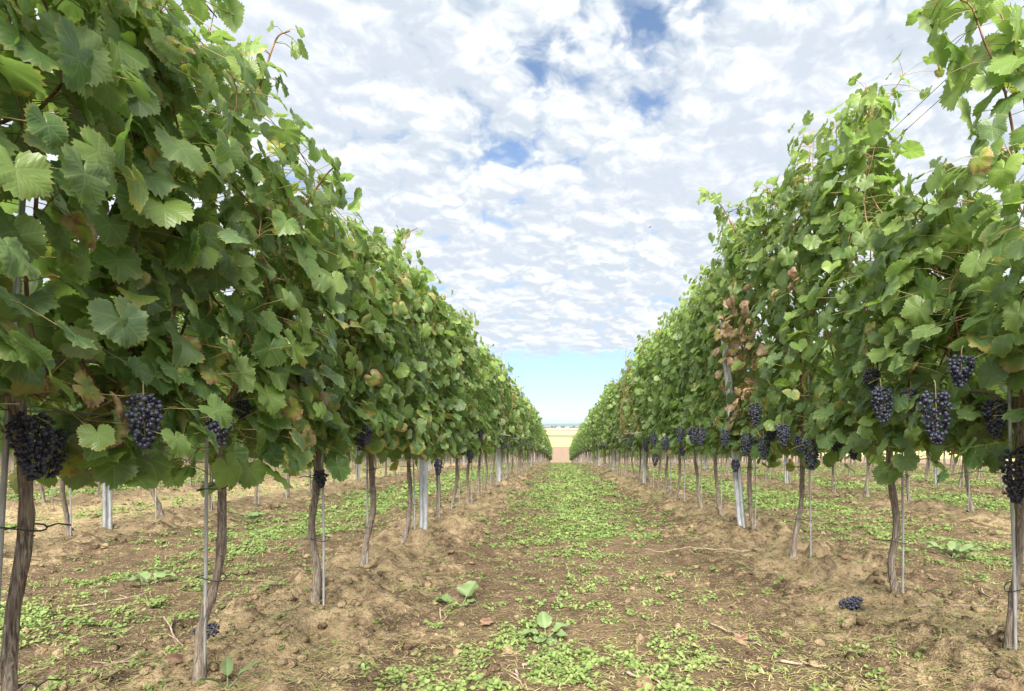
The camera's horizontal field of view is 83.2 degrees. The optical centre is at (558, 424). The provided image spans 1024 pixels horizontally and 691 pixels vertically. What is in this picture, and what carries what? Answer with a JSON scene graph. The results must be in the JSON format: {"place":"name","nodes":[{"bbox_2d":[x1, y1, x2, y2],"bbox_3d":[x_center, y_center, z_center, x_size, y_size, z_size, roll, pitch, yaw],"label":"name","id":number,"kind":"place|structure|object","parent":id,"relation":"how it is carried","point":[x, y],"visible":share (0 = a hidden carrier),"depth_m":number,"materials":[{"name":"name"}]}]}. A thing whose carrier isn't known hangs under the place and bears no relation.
{"place":"outdoors","nodes":[
{"label":"outdoors","id":0,"kind":"place"},
{"bbox_2d":[0,409,250,424],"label":"trellis wire","id":1,"kind":"object","parent":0,"point":[84,414],"depth_m":1.28,"materials":[{"name":"metal"}]},
{"bbox_2d":[0,8,467,372],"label":"trellis wire","id":2,"kind":"object","parent":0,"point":[143,119],"depth_m":1.21,"materials":[{"name":"metal"}]},
{"bbox_2d":[189,28,406,272],"bbox_3d":[-1.094,0.939,35.500,0.003,4.361,72.000,0,0,0],"label":"trellis wire","id":3,"kind":"object","parent":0,"point":[268,117],"visible":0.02,"depth_m":2.03,"materials":[{"name":"metal"}]},
{"bbox_2d":[0,426,1023,690],"bbox_3d":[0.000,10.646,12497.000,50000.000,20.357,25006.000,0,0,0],"label":"ground","id":4,"kind":"structure","parent":0,"point":[466,532],"depth_m":3.11,"materials":[{"name":"soil"}]},
{"bbox_2d":[0,198,71,690],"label":"vine stake","id":5,"kind":"object","parent":4,"relation":"on","point":[6,443],"visible":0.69,"depth_m":1.16,"materials":[{"name":"metal"}]},
{"bbox_2d":[39,406,55,502],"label":"grapevine","id":6,"kind":"object","parent":4,"relation":"on","point":[42,493],"visible":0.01,"depth_m":7.13,"materials":[{"name":"brown plant"}]},
{"bbox_2d":[1,278,129,536],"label":"grapevine","id":7,"kind":"object","parent":4,"relation":"on","point":[62,490],"depth_m":4.40,"materials":[{"name":"brown plant"}]},
{"bbox_2d":[102,483,111,528],"bbox_3d":[-3.779,0.199,4.811,0.036,2.200,0.060,0,0,38],"label":"trellis post","id":8,"kind":"object","parent":4,"relation":"on","point":[106,507],"depth_m":4.79,"materials":[{"name":"metal"}]},
{"bbox_2d":[67,591,149,606],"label":"twig","id":9,"kind":"object","parent":4,"relation":"on","point":[100,602],"visible":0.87,"depth_m":2.78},
{"bbox_2d":[92,654,138,669],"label":"twig","id":10,"kind":"object","parent":4,"relation":"on","point":[107,664],"visible":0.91,"depth_m":2.04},
{"bbox_2d":[0,0,255,690],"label":"grapevine","id":11,"kind":"object","parent":4,"relation":"on","point":[89,63],"visible":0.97,"depth_m":1.22,"materials":[{"name":"green plant"}]},
{"bbox_2d":[120,570,176,584],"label":"broadleaf weed","id":12,"kind":"object","parent":4,"relation":"on","point":[158,575],"visible":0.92,"depth_m":3.13,"materials":[{"name":"green plant"}]},
{"bbox_2d":[100,296,204,517],"bbox_3d":[-3.786,-0.090,5.389,0.851,2.168,1.323,0,0,-19],"label":"grapevine","id":13,"kind":"object","parent":4,"relation":"on","point":[160,509],"visible":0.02,"depth_m":5.35,"materials":[{"name":"brown plant"}]},
{"bbox_2d":[163,616,183,645],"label":"twig","id":14,"kind":"object","parent":4,"relation":"on","point":[172,632],"visible":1,"depth_m":2.33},
{"bbox_2d":[164,653,184,663],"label":"fallen leaf","id":15,"kind":"object","parent":4,"relation":"on","point":[173,658],"visible":0.98,"depth_m":1.87,"materials":[{"name":"plant"}]},
{"bbox_2d":[14,0,361,681],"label":"grapevine","id":16,"kind":"object","parent":4,"relation":"on","point":[235,264],"visible":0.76,"depth_m":1.78,"materials":[{"name":"green plant"}]},
{"bbox_2d":[192,622,224,637],"bbox_3d":[-1.309,0.766,2.148,0.111,0.052,0.054,-2,0,-10],"label":"fallen grape bunch","id":17,"kind":"object","parent":4,"relation":"on","point":[210,626],"visible":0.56,"depth_m":2.14,"materials":[{"name":"purple plant"}]},
{"bbox_2d":[180,287,244,510],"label":"grapevine","id":18,"kind":"object","parent":4,"relation":"on","point":[209,498],"visible":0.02,"depth_m":6.21,"materials":[{"name":"brown plant"}]},
{"bbox_2d":[195,292,240,665],"bbox_3d":[-1.087,0.277,1.835,0.128,1.450,0.066,0,0,-29],"label":"vine stake","id":19,"kind":"object","parent":4,"relation":"on","point":[206,573],"visible":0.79,"depth_m":1.81,"materials":[{"name":"metal"}]},
{"bbox_2d":[198,656,261,687],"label":"broadleaf weed","id":20,"kind":"object","parent":4,"relation":"on","point":[227,666],"visible":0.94,"depth_m":1.77,"materials":[{"name":"green plant"}]},
{"bbox_2d":[238,511,268,521],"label":"broadleaf weed","id":21,"kind":"object","parent":4,"relation":"on","point":[253,515],"visible":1,"depth_m":5.68,"materials":[{"name":"green plant"}]},
{"bbox_2d":[217,157,396,603],"bbox_3d":[-1.098,-0.090,2.587,0.611,1.993,1.215,0,0,0],"label":"grapevine","id":22,"kind":"object","parent":4,"relation":"on","point":[343,381],"visible":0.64,"depth_m":2.57,"materials":[{"name":"green plant"}]},
{"bbox_2d":[299,335,328,604],"bbox_3d":[-1.105,0.301,2.596,0.134,1.450,0.061,0,0,0],"label":"vine stake","id":23,"kind":"object","parent":4,"relation":"on","point":[323,533],"visible":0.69,"depth_m":2.59,"materials":[{"name":"metal"}]},
{"bbox_2d":[362,452,379,562],"bbox_3d":[-1.095,0.326,3.355,0.139,1.450,0.061,0,0,38],"label":"vine stake","id":24,"kind":"object","parent":4,"relation":"on","point":[366,472],"visible":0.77,"depth_m":3.38,"materials":[{"name":"metal"}]},
{"bbox_2d":[323,212,435,566],"bbox_3d":[-1.124,-0.148,3.333,0.599,2.159,1.305,0,0,0],"label":"grapevine","id":25,"kind":"object","parent":4,"relation":"on","point":[393,303],"visible":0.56,"depth_m":3.34,"materials":[{"name":"green plant"}]},
{"bbox_2d":[400,453,417,529],"bbox_3d":[-1.113,0.356,4.256,0.130,1.450,0.061,-1,0,0],"label":"vine stake","id":26,"kind":"object","parent":4,"relation":"on","point":[413,489],"visible":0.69,"depth_m":4.25,"materials":[{"name":"metal"}]},
{"bbox_2d":[381,260,457,542],"bbox_3d":[-1.093,-0.163,4.230,0.594,2.248,1.280,0,0,0],"label":"grapevine","id":27,"kind":"object","parent":4,"relation":"on","point":[424,343],"visible":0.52,"depth_m":4.25,"materials":[{"name":"green plant"}]},
{"bbox_2d":[419,312,427,529],"bbox_3d":[-1.074,0.191,4.556,0.060,2.200,0.036,0,0,-29],"label":"trellis post","id":28,"kind":"object","parent":4,"relation":"on","point":[423,494],"depth_m":4.55,"materials":[{"name":"metal"}]},
{"bbox_2d":[402,285,478,514],"bbox_3d":[-1.049,-0.081,5.425,0.616,2.143,1.879,0,0,9],"label":"grapevine","id":29,"kind":"object","parent":4,"relation":"on","point":[455,404],"visible":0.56,"depth_m":5.12,"materials":[{"name":"green plant"}]},
{"bbox_2d":[439,603,451,623],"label":"twig","id":30,"kind":"object","parent":4,"relation":"on","point":[440,609],"visible":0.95,"depth_m":2.53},
{"bbox_2d":[432,581,478,605],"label":"broadleaf weed","id":31,"kind":"object","parent":4,"relation":"on","point":[467,588],"visible":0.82,"depth_m":2.77,"materials":[{"name":"green plant"}]},
{"bbox_2d":[432,310,488,508],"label":"grapevine","id":32,"kind":"object","parent":4,"relation":"on","point":[466,435],"visible":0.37,"depth_m":6.07,"materials":[{"name":"green plant"}]},
{"bbox_2d":[458,331,495,503],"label":"grapevine","id":33,"kind":"object","parent":4,"relation":"on","point":[481,383],"visible":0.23,"depth_m":7.03,"materials":[{"name":"green plant"}]},
{"bbox_2d":[466,344,500,493],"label":"grapevine","id":34,"kind":"object","parent":4,"relation":"on","point":[493,414],"visible":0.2,"depth_m":7.88,"materials":[{"name":"green plant"}]},
{"bbox_2d":[479,617,493,625],"bbox_3d":[-0.310,0.843,2.461,0.063,0.021,0.061,0,0,0],"label":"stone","id":35,"kind":"object","parent":4,"relation":"on","point":[488,621],"visible":1,"depth_m":2.46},
{"bbox_2d":[480,343,514,488],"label":"grapevine","id":36,"kind":"object","parent":4,"relation":"on","point":[501,378],"visible":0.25,"depth_m":8.82,"materials":[{"name":"green plant"}]},
{"bbox_2d":[497,447,500,481],"bbox_3d":[-1.109,0.411,10.616,0.060,2.200,0.036,0,0,-29],"label":"trellis post","id":37,"kind":"object","parent":4,"relation":"on","point":[498,465],"visible":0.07,"depth_m":10.60,"materials":[{"name":"metal"}]},
{"bbox_2d":[491,355,512,482],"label":"grapevine","id":38,"kind":"object","parent":4,"relation":"on","point":[503,390],"visible":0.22,"depth_m":9.76,"materials":[{"name":"green plant"}]},
{"bbox_2d":[0,445,1006,478],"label":"vineyard rows","id":39,"kind":"object","parent":4,"relation":"on","point":[12,457],"visible":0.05,"depth_m":41.96,"materials":[{"name":"green plant"}]},
{"bbox_2d":[492,378,523,479],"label":"grapevine","id":40,"kind":"object","parent":4,"relation":"on","point":[508,428],"visible":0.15,"depth_m":11.65,"materials":[{"name":"green plant"}]},
{"bbox_2d":[495,361,522,456],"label":"grapevine","id":41,"kind":"object","parent":4,"relation":"on","point":[512,423],"visible":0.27,"depth_m":10.40,"materials":[{"name":"green plant"}]},
{"bbox_2d":[0,464,1023,690],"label":"dry straw","id":42,"kind":"object","parent":4,"relation":"on","point":[754,674],"visible":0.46,"depth_m":2.34,"materials":[{"name":"plant"}]},
{"bbox_2d":[0,461,1023,628],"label":"grass","id":43,"kind":"structure","parent":4,"relation":"on","point":[566,471],"depth_m":7.46,"materials":[{"name":"plant"}]},
{"bbox_2d":[0,463,1023,690],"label":"weeds","id":44,"kind":"object","parent":4,"relation":"on","point":[572,670],"visible":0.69,"depth_m":3.84,"materials":[{"name":"green plant"}]},
{"bbox_2d":[0,474,1023,690],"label":"soil clods","id":45,"kind":"object","parent":4,"relation":"on","point":[639,639],"visible":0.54,"depth_m":2.35,"materials":[{"name":"soil"}]},
{"bbox_2d":[0,465,1023,690],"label":"seedlings","id":46,"kind":"object","parent":4,"relation":"on","point":[728,637],"visible":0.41,"depth_m":2.38,"materials":[{"name":"green plant"}]},
{"bbox_2d":[504,384,525,478],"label":"grapevine","id":47,"kind":"object","parent":4,"relation":"on","point":[516,444],"visible":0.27,"depth_m":12.51,"materials":[{"name":"green plant"}]},
{"bbox_2d":[507,668,523,687],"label":"twig","id":48,"kind":"object","parent":4,"relation":"on","point":[516,673],"visible":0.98,"depth_m":1.88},
{"bbox_2d":[511,375,528,474],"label":"grapevine","id":49,"kind":"object","parent":4,"relation":"on","point":[519,395],"visible":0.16,"depth_m":13.39,"materials":[{"name":"green plant"}]},
{"bbox_2d":[513,396,530,474],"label":"grapevine","id":50,"kind":"object","parent":4,"relation":"on","point":[524,427],"visible":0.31,"depth_m":14.45,"materials":[{"name":"green plant"}]},
{"bbox_2d":[514,400,532,471],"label":"grapevine","id":51,"kind":"object","parent":4,"relation":"on","point":[528,414],"visible":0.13,"depth_m":16.07,"materials":[{"name":"green plant"}]},
{"bbox_2d":[519,386,530,473],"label":"grapevine","id":52,"kind":"object","parent":4,"relation":"on","point":[529,407],"visible":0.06,"depth_m":15.35,"materials":[{"name":"green plant"}]},
{"bbox_2d":[522,398,533,466],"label":"grapevine","id":53,"kind":"object","parent":4,"relation":"on","point":[532,417],"visible":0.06,"depth_m":17.28,"materials":[{"name":"green plant"}]},
{"bbox_2d":[524,405,536,469],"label":"grapevine","id":54,"kind":"object","parent":4,"relation":"on","point":[531,429],"visible":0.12,"depth_m":18.08,"materials":[{"name":"green plant"}]},
{"bbox_2d":[524,408,537,465],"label":"grapevine","id":55,"kind":"object","parent":4,"relation":"on","point":[533,436],"visible":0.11,"depth_m":19.08,"materials":[{"name":"green plant"}]},
{"bbox_2d":[532,416,541,464],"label":"grapevine","id":56,"kind":"object","parent":4,"relation":"on","point":[540,419],"visible":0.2,"depth_m":23.84,"materials":[{"name":"green plant"}]},
{"bbox_2d":[537,421,544,463],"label":"grapevine","id":57,"kind":"object","parent":4,"relation":"on","point":[541,434],"visible":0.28,"depth_m":28.26,"materials":[{"name":"green plant"}]},
{"bbox_2d":[521,611,570,645],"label":"broadleaf weed","id":58,"kind":"object","parent":4,"relation":"on","point":[544,619],"visible":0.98,"depth_m":2.31,"materials":[{"name":"green plant"}]},
{"bbox_2d":[585,410,594,463],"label":"grapevine","id":59,"kind":"object","parent":4,"relation":"on","point":[588,441],"visible":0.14,"depth_m":24.60,"materials":[{"name":"green plant"}]},
{"bbox_2d":[584,408,596,462],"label":"grapevine","id":60,"kind":"object","parent":4,"relation":"on","point":[589,412],"visible":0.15,"depth_m":25.12,"materials":[{"name":"green plant"}]},
{"bbox_2d":[589,408,597,464],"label":"grapevine","id":61,"kind":"object","parent":4,"relation":"on","point":[591,429],"visible":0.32,"depth_m":22.25,"materials":[{"name":"green plant"}]},
{"bbox_2d":[592,400,601,465],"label":"grapevine","id":62,"kind":"object","parent":4,"relation":"on","point":[594,429],"visible":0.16,"depth_m":21.48,"materials":[{"name":"green plant"}]},
{"bbox_2d":[595,383,609,469],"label":"grapevine","id":63,"kind":"object","parent":4,"relation":"on","point":[601,432],"visible":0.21,"depth_m":17.87,"materials":[{"name":"green plant"}]},
{"bbox_2d":[595,396,610,467],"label":"grapevine","id":64,"kind":"object","parent":4,"relation":"on","point":[597,436],"visible":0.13,"depth_m":18.59,"materials":[{"name":"green plant"}]},
{"bbox_2d":[600,380,615,469],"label":"grapevine","id":65,"kind":"object","parent":4,"relation":"on","point":[604,409],"visible":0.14,"depth_m":16.79,"materials":[{"name":"green plant"}]},
{"bbox_2d":[602,378,620,472],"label":"grapevine","id":66,"kind":"object","parent":4,"relation":"on","point":[608,411],"visible":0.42,"depth_m":15.72,"materials":[{"name":"green plant"}]},
{"bbox_2d":[607,381,622,472],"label":"grapevine","id":67,"kind":"object","parent":4,"relation":"on","point":[613,438],"visible":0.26,"depth_m":14.92,"materials":[{"name":"green plant"}]},
{"bbox_2d":[611,383,627,474],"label":"grapevine","id":68,"kind":"object","parent":4,"relation":"on","point":[616,443],"visible":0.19,"depth_m":14.02,"materials":[{"name":"green plant"}]},
{"bbox_2d":[614,368,630,476],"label":"grapevine","id":69,"kind":"object","parent":4,"relation":"on","point":[620,396],"visible":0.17,"depth_m":12.88,"materials":[{"name":"green plant"}]},
{"bbox_2d":[619,352,639,474],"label":"grapevine","id":70,"kind":"object","parent":4,"relation":"on","point":[623,372],"visible":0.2,"depth_m":12.02,"materials":[{"name":"green plant"}]},
{"bbox_2d":[619,360,652,479],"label":"grapevine","id":71,"kind":"object","parent":4,"relation":"on","point":[628,406],"visible":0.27,"depth_m":11.08,"materials":[{"name":"green plant"}]},
{"bbox_2d":[620,334,661,483],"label":"grapevine","id":72,"kind":"object","parent":4,"relation":"on","point":[634,438],"visible":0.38,"depth_m":10.07,"materials":[{"name":"green plant"}]},
{"bbox_2d":[618,328,667,489],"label":"grapevine","id":73,"kind":"object","parent":4,"relation":"on","point":[643,382],"visible":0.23,"depth_m":9.13,"materials":[{"name":"green plant"}]},
{"bbox_2d":[642,447,645,483],"bbox_3d":[1.575,0.411,10.615,0.060,2.200,0.036,0,0,34],"label":"trellis post","id":74,"kind":"object","parent":4,"relation":"on","point":[643,466],"visible":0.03,"depth_m":10.61,"materials":[{"name":"metal"}]},
{"bbox_2d":[636,676,653,690],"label":"fallen leaf","id":75,"kind":"object","parent":4,"relation":"on","point":[646,679],"visible":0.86,"depth_m":1.85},
{"bbox_2d":[625,665,664,688],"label":"twig","id":76,"kind":"object","parent":4,"relation":"on","point":[634,675],"visible":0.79,"depth_m":1.91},
{"bbox_2d":[642,314,682,494],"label":"grapevine","id":77,"kind":"object","parent":4,"relation":"on","point":[653,409],"visible":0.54,"depth_m":8.20,"materials":[{"name":"green plant"}]},
{"bbox_2d":[651,306,700,500],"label":"grapevine","id":78,"kind":"object","parent":4,"relation":"on","point":[666,442],"visible":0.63,"depth_m":7.38,"materials":[{"name":"green plant"}]},
{"bbox_2d":[641,545,750,551],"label":"twig","id":79,"kind":"object","parent":4,"relation":"on","point":[701,548],"visible":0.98,"depth_m":4.09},
{"bbox_2d":[666,278,726,508],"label":"grapevine","id":80,"kind":"object","parent":4,"relation":"on","point":[689,437],"visible":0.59,"depth_m":6.53,"materials":[{"name":"green plant"}]},
{"bbox_2d":[677,251,748,516],"bbox_3d":[1.562,-0.314,5.441,0.729,2.650,2.010,0,0,0],"label":"grapevine","id":81,"kind":"object","parent":4,"relation":"on","point":[705,309],"visible":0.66,"depth_m":5.67,"materials":[{"name":"green plant"}]},
{"bbox_2d":[719,320,745,527],"bbox_3d":[1.483,0.202,4.850,0.060,2.200,0.036,-6,-4,34],"label":"trellis post","id":82,"kind":"object","parent":4,"relation":"on","point":[739,498],"visible":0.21,"depth_m":4.83,"materials":[{"name":"metal"}]},
{"bbox_2d":[709,623,760,645],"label":"twig","id":83,"kind":"object","parent":4,"relation":"on","point":[720,627],"visible":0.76,"depth_m":2.36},
{"bbox_2d":[732,633,747,644],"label":"fallen leaf","id":84,"kind":"object","parent":4,"relation":"on","point":[740,638],"visible":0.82,"depth_m":2.22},
{"bbox_2d":[696,187,795,529],"bbox_3d":[1.463,-0.440,4.532,0.783,2.834,1.761,0,0,0],"label":"grapevine","id":85,"kind":"object","parent":4,"relation":"on","point":[743,299],"visible":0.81,"depth_m":4.63,"materials":[{"name":"green plant"}]},
{"bbox_2d":[740,382,758,526],"bbox_3d":[1.571,0.372,4.744,0.154,1.450,0.065,0,0,41],"label":"vine stake","id":86,"kind":"object","parent":4,"relation":"on","point":[755,490],"visible":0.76,"depth_m":4.71,"materials":[{"name":"metal"}]},
{"bbox_2d":[784,455,788,483],"bbox_3d":[4.228,0.416,10.728,0.036,2.200,0.060,0,-2,-44],"label":"trellis post","id":87,"kind":"object","parent":4,"relation":"on","point":[786,476],"depth_m":10.71,"materials":[{"name":"metal"}]},
{"bbox_2d":[780,659,825,666],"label":"twig","id":88,"kind":"object","parent":4,"relation":"on","point":[796,663],"visible":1,"depth_m":2.02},
{"bbox_2d":[792,367,814,556],"bbox_3d":[1.562,0.337,3.701,0.155,1.450,0.064,0,0,43],"label":"vine stake","id":89,"kind":"object","parent":4,"relation":"on","point":[810,520],"visible":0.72,"depth_m":3.67,"materials":[{"name":"metal"}]},
{"bbox_2d":[732,88,891,557],"bbox_3d":[1.558,-0.468,3.657,0.692,2.821,1.376,0,0,0],"label":"grapevine","id":90,"kind":"object","parent":4,"relation":"on","point":[796,356],"visible":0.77,"depth_m":3.49,"materials":[{"name":"green plant"}]},
{"bbox_2d":[813,340,855,491],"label":"grapevine","id":91,"kind":"object","parent":4,"relation":"on","point":[816,380],"visible":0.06,"depth_m":8.89,"materials":[{"name":"green plant"}]},
{"bbox_2d":[838,596,870,610],"bbox_3d":[1.333,0.813,2.597,0.125,0.074,0.078,0,0,35],"label":"fallen grape bunch","id":92,"kind":"object","parent":4,"relation":"on","point":[852,605],"visible":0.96,"depth_m":2.59,"materials":[{"name":"purple plant"}]},
{"bbox_2d":[840,363,897,496],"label":"grapevine","id":93,"kind":"object","parent":4,"relation":"on","point":[867,477],"visible":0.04,"depth_m":7.99,"materials":[{"name":"green plant"}]},
{"bbox_2d":[872,420,909,593],"bbox_3d":[1.565,0.305,2.713,0.155,1.450,0.066,0,0,44],"label":"vine stake","id":94,"kind":"object","parent":4,"relation":"on","point":[902,539],"visible":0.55,"depth_m":2.68,"materials":[{"name":"metal"}]},
{"bbox_2d":[871,365,911,501],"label":"grapevine","id":95,"kind":"object","parent":4,"relation":"on","point":[906,471],"visible":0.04,"depth_m":7.05,"materials":[{"name":"green plant"}]},
{"bbox_2d":[802,50,1023,591],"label":"grapevine","id":96,"kind":"object","parent":4,"relation":"on","point":[866,410],"visible":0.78,"depth_m":2.81,"materials":[{"name":"green plant"}]},
{"bbox_2d":[934,467,938,484],"bbox_3d":[6.898,0.408,10.523,0.036,2.200,0.060,0,-1,-44],"label":"trellis post","id":97,"kind":"object","parent":4,"relation":"on","point":[936,471],"depth_m":10.51,"materials":[{"name":"metal"}]},
{"bbox_2d":[866,0,1023,648],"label":"grapevine","id":98,"kind":"object","parent":4,"relation":"on","point":[983,284],"visible":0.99,"depth_m":1.98,"materials":[{"name":"green plant"}]},
{"bbox_2d":[920,541,987,558],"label":"broadleaf weed","id":99,"kind":"object","parent":4,"relation":"on","point":[953,546],"visible":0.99,"depth_m":3.85,"materials":[{"name":"green plant"}]},
{"bbox_2d":[916,598,992,607],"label":"twig","id":100,"kind":"object","parent":4,"relation":"on","point":[924,605],"visible":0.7,"depth_m":2.63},
{"bbox_2d":[922,306,995,511],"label":"grapevine","id":101,"kind":"object","parent":4,"relation":"on","point":[971,506],"visible":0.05,"depth_m":5.98,"materials":[{"name":"green plant"}]},
{"bbox_2d":[968,469,969,510],"bbox_3d":[4.270,0.416,5.990,0.016,1.450,0.014,0,0,0],"label":"vine stake","id":102,"kind":"object","parent":4,"relation":"on","point":[968,488],"visible":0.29,"depth_m":5.99,"materials":[{"name":"metal"}]},
{"bbox_2d":[957,389,989,487],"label":"grapevine","id":103,"kind":"object","parent":4,"relation":"on","point":[960,481],"depth_m":9.88,"materials":[{"name":"brown plant"}]},
{"bbox_2d":[976,625,1004,636],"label":"twig","id":104,"kind":"object","parent":4,"relation":"on","point":[983,635],"visible":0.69,"depth_m":2.15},
{"bbox_2d":[1002,386,1023,649],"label":"vine stake","id":105,"kind":"object","parent":4,"relation":"on","point":[1015,590],"visible":0.52,"depth_m":1.93,"materials":[{"name":"metal"}]},
{"bbox_2d":[1,0,1023,423],"label":"sky","id":106,"kind":"structure","parent":0,"point":[535,148],"materials":[{"name":"white"}]},
{"bbox_2d":[541,424,579,425],"bbox_3d":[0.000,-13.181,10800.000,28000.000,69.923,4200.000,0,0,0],"label":"hills","id":107,"kind":"structure","parent":0,"point":[560,424],"depth_m":9623.94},
{"bbox_2d":[726,98,940,292],"bbox_3d":[1.559,0.759,35.500,0.007,4.361,72.000,0,0,0],"label":"trellis wire","id":108,"kind":"object","parent":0,"point":[882,151],"visible":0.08,"depth_m":2.63,"materials":[{"name":"metal"}]},
{"bbox_2d":[730,6,1023,282],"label":"trellis wire","id":109,"kind":"object","parent":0,"point":[898,123],"visible":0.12,"depth_m":2.60,"materials":[{"name":"metal"}]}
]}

